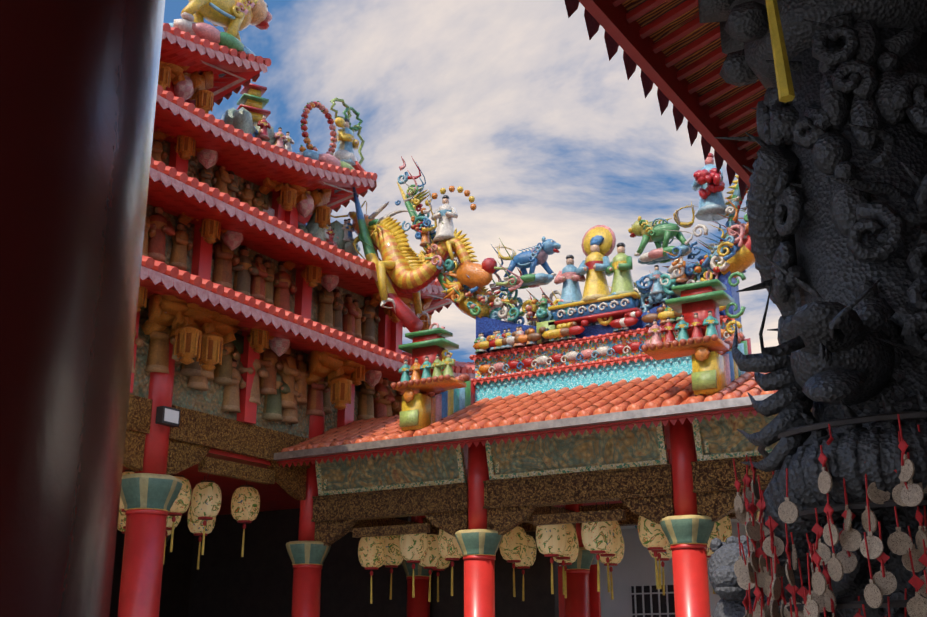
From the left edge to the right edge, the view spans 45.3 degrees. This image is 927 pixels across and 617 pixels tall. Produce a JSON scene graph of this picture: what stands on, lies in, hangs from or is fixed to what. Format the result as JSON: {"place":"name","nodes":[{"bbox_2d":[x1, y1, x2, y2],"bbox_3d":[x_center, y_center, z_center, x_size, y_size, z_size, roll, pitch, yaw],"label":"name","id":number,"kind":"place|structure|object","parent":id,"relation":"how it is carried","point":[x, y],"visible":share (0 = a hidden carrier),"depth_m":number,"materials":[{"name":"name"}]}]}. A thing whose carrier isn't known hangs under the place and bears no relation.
{"place":"outdoors","nodes":[
{"label":"outdoors","id":0,"kind":"place"},
{"bbox_2d":[120,473,181,545],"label":"tower column capitals","id":1,"kind":"object","parent":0,"point":[150,491],"visible":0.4,"depth_m":13.96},
{"bbox_2d":[121,469,715,603],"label":"paper lanterns","id":2,"kind":"object","parent":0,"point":[657,551],"visible":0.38,"depth_m":16.45,"materials":[{"name":"paper"}]},
{"bbox_2d":[163,0,781,362],"label":"sky","id":3,"kind":"structure","parent":0,"point":[512,104],"materials":[{"name":"blue"}]},
{"bbox_2d":[430,532,600,616],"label":"doorway opening","id":4,"kind":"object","parent":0,"point":[540,600],"depth_m":18.31,"materials":[{"name":"black"}]},
{"bbox_2d":[365,372,761,419],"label":"roof tile ends","id":5,"kind":"object","parent":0,"point":[689,397],"depth_m":13.75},
{"bbox_2d":[281,371,777,451],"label":"barrel roof tiles","id":6,"kind":"object","parent":5,"relation":"on","point":[574,401],"visible":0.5,"depth_m":15.09,"materials":[{"name":"orange tile"}]},
{"bbox_2d":[391,271,751,431],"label":"ridge end ornaments","id":7,"kind":"object","parent":6,"relation":"on","point":[434,389],"visible":1,"depth_m":14.04,"materials":[{"name":"ceramic"}]},
{"bbox_2d":[475,355,691,401],"bbox_3d":[2.028,1.063,16.135,4.100,0.420,0.460,-10,-20,30],"label":"decorative tile band","id":8,"kind":"object","parent":6,"relation":"on","point":[599,375],"visible":0.38,"depth_m":16.05,"materials":[{"name":"tile"}]},
{"bbox_2d":[469,315,734,385],"bbox_3d":[1.907,0.634,16.028,4.225,0.515,0.138,-10,-20,30],"label":"ornamental trim","id":9,"kind":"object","parent":8,"relation":"on","point":[643,357],"visible":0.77,"depth_m":16.23,"materials":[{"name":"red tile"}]},
{"bbox_2d":[473,303,732,373],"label":"ridge figurines","id":10,"kind":"object","parent":9,"relation":"attached to","point":[545,333],"visible":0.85,"depth_m":16.33},
{"bbox_2d":[475,320,742,378],"bbox_3d":[2.028,0.691,16.251,4.100,0.360,0.400,-10,-20,30],"label":"decorative frieze","id":11,"kind":"object","parent":8,"relation":"on","point":[548,352],"visible":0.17,"depth_m":16.32,"materials":[{"name":"red ceramic"}]},
{"bbox_2d":[476,271,740,358],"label":"roof ridge","id":12,"kind":"structure","parent":11,"relation":"on","point":[486,326],"depth_m":16.23,"materials":[{"name":"ceramic"}]},
{"bbox_2d":[325,153,749,325],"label":"roof sculptures","id":13,"kind":"object","parent":12,"relation":"on","point":[405,267],"visible":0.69,"depth_m":16.79,"materials":[{"name":"ceramic"}]},
{"bbox_2d":[352,156,754,331],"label":"dragon sculptures","id":14,"kind":"object","parent":12,"relation":"on","point":[737,255],"visible":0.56,"depth_m":16.98},
{"bbox_2d":[578,0,764,187],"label":"porch rafters","id":15,"kind":"structure","parent":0,"point":[626,31],"depth_m":5.25,"materials":[{"name":"red wood"}]},
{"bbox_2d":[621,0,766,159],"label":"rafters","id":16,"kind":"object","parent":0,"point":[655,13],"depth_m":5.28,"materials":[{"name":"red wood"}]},
{"bbox_2d":[564,0,749,198],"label":"eave drip tiles","id":17,"kind":"object","parent":16,"relation":"attached to","point":[611,43],"visible":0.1,"depth_m":5.20,"materials":[{"name":"red ceramic"}]},
{"label":"ground","id":18,"kind":"structure","parent":0,"visible":0},
{"bbox_2d":[109,49,444,616],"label":"tower interior","id":19,"kind":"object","parent":18,"relation":"on","point":[225,579],"depth_m":20.82,"materials":[{"name":"black"}]},
{"bbox_2d":[123,394,309,500],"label":"carved beam","id":20,"kind":"structure","parent":19,"relation":"attached to","point":[195,437],"depth_m":15.28,"materials":[{"name":"brown wood"}]},
{"bbox_2d":[117,338,324,616],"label":"tower columns","id":21,"kind":"structure","parent":19,"relation":"attached to","point":[142,567],"depth_m":13.89,"materials":[{"name":"red paint"}]},
{"bbox_2d":[130,140,396,437],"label":"tower panels","id":22,"kind":"object","parent":19,"relation":"attached to","point":[210,400],"depth_m":16.23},
{"bbox_2d":[132,137,403,423],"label":"figurines","id":23,"kind":"object","parent":19,"relation":"attached to","point":[280,383],"visible":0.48,"depth_m":16.61},
{"bbox_2d":[137,61,431,409],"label":"hanging lanterns","id":24,"kind":"object","parent":19,"relation":"attached to","point":[203,335],"visible":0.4,"depth_m":16.21,"materials":[{"name":"orange wood"}]},
{"bbox_2d":[139,39,449,382],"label":"roof eaves","id":25,"kind":"object","parent":19,"relation":"attached to","point":[190,56],"visible":0.15,"depth_m":16.74,"materials":[{"name":"red wood"}]},
{"bbox_2d":[130,37,469,426],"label":"tower fascia posts","id":26,"kind":"object","parent":19,"relation":"attached to","point":[390,332],"visible":0.08,"depth_m":16.55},
{"bbox_2d":[140,23,474,378],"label":"tower drip tiles","id":27,"kind":"object","parent":19,"relation":"attached to","point":[156,271],"visible":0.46,"depth_m":16.06,"materials":[{"name":"red ceramic"}]},
{"bbox_2d":[165,0,452,386],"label":"roof ornaments","id":28,"kind":"object","parent":19,"relation":"attached to","point":[232,18],"visible":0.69,"depth_m":18.24},
{"bbox_2d":[402,351,461,362],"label":"tower roof tiles","id":29,"kind":"object","parent":19,"relation":"attached to","point":[406,353],"depth_m":20.24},
{"bbox_2d":[291,417,779,616],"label":"red columns","id":30,"kind":"structure","parent":18,"relation":"on","point":[690,581],"depth_m":14.99,"materials":[{"name":"red paint"}]},
{"bbox_2d":[286,515,714,576],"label":"column capitals","id":31,"kind":"object","parent":30,"relation":"on","point":[687,529],"visible":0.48,"depth_m":14.99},
{"bbox_2d":[277,407,757,507],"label":"hall eave soffit","id":32,"kind":"structure","parent":30,"relation":"on","point":[465,444],"depth_m":14.47,"materials":[{"name":"red wood"}]},
{"bbox_2d":[274,393,773,460],"bbox_3d":[3.045,1.113,12.869,13.920,0.100,0.120,-10,-20,30],"label":"gutter","id":33,"kind":"object","parent":32,"relation":"attached to","point":[683,409],"visible":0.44,"depth_m":14.09,"materials":[{"name":"grey metal"}]},
{"bbox_2d":[314,489,742,545],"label":"carved brackets","id":34,"kind":"object","parent":30,"relation":"attached to","point":[715,506],"visible":0.44,"depth_m":14.95,"materials":[{"name":"brown wood"}]},
{"bbox_2d":[311,455,774,537],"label":"hall carved beams","id":35,"kind":"structure","parent":30,"relation":"attached to","point":[381,509],"depth_m":14.94,"materials":[{"name":"brown wood"}]},
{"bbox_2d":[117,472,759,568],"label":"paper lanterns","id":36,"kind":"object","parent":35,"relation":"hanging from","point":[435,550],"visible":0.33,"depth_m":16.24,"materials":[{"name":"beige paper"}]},
{"bbox_2d":[315,416,772,495],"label":"hall frieze frames","id":37,"kind":"structure","parent":30,"relation":"attached to","point":[701,456],"depth_m":14.92,"materials":[{"name":"paint"}]},
{"bbox_2d":[320,410,811,490],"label":"decorative panels","id":38,"kind":"object","parent":37,"relation":"in","point":[722,435],"visible":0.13,"depth_m":14.91,"materials":[{"name":"brown wood"}]},
{"bbox_2d":[559,519,745,616],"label":"back wall","id":39,"kind":"structure","parent":18,"relation":"on","point":[635,567],"depth_m":22.52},
{"bbox_2d":[631,585,674,616],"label":"window grille","id":40,"kind":"object","parent":39,"relation":"in","point":[655,604],"visible":0.15,"depth_m":22.12,"materials":[{"name":"black metal"}]},
{"bbox_2d":[708,535,766,616],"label":"stone sculpture","id":41,"kind":"object","parent":18,"relation":"on","point":[726,587],"visible":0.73,"depth_m":9.31,"materials":[{"name":"grey stone"}]},
{"bbox_3d":[4.650,-0.205,1.989,12.000,6.420,16.000,-10,-20,30],"label":"porch","id":42,"kind":"object","parent":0,"visible":0},
{"bbox_2d":[0,0,164,616],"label":"foreground column","id":43,"kind":"structure","parent":42,"relation":"on","point":[78,86],"depth_m":0.42,"materials":[{"name":"red paint"}]},
{"bbox_2d":[765,0,794,102],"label":"hanging tassel","id":44,"kind":"object","parent":42,"relation":"hanging from","point":[786,93],"visible":1,"depth_m":3.92,"materials":[{"name":"paint"}]},
{"bbox_2d":[698,0,926,616],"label":"carved dragon column","id":45,"kind":"structure","parent":42,"relation":"on","point":[837,208],"depth_m":3.88,"materials":[{"name":"stone"}]},
{"bbox_2d":[733,411,926,616],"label":"red ribbons","id":46,"kind":"object","parent":45,"relation":"hanging from","point":[915,582],"visible":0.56,"depth_m":3.53},
{"bbox_2d":[734,454,926,616],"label":"prayer plaques","id":47,"kind":"object","parent":46,"relation":"hanging from","point":[841,563],"visible":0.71,"depth_m":3.45,"materials":[{"name":"brown wood"}]}
]}

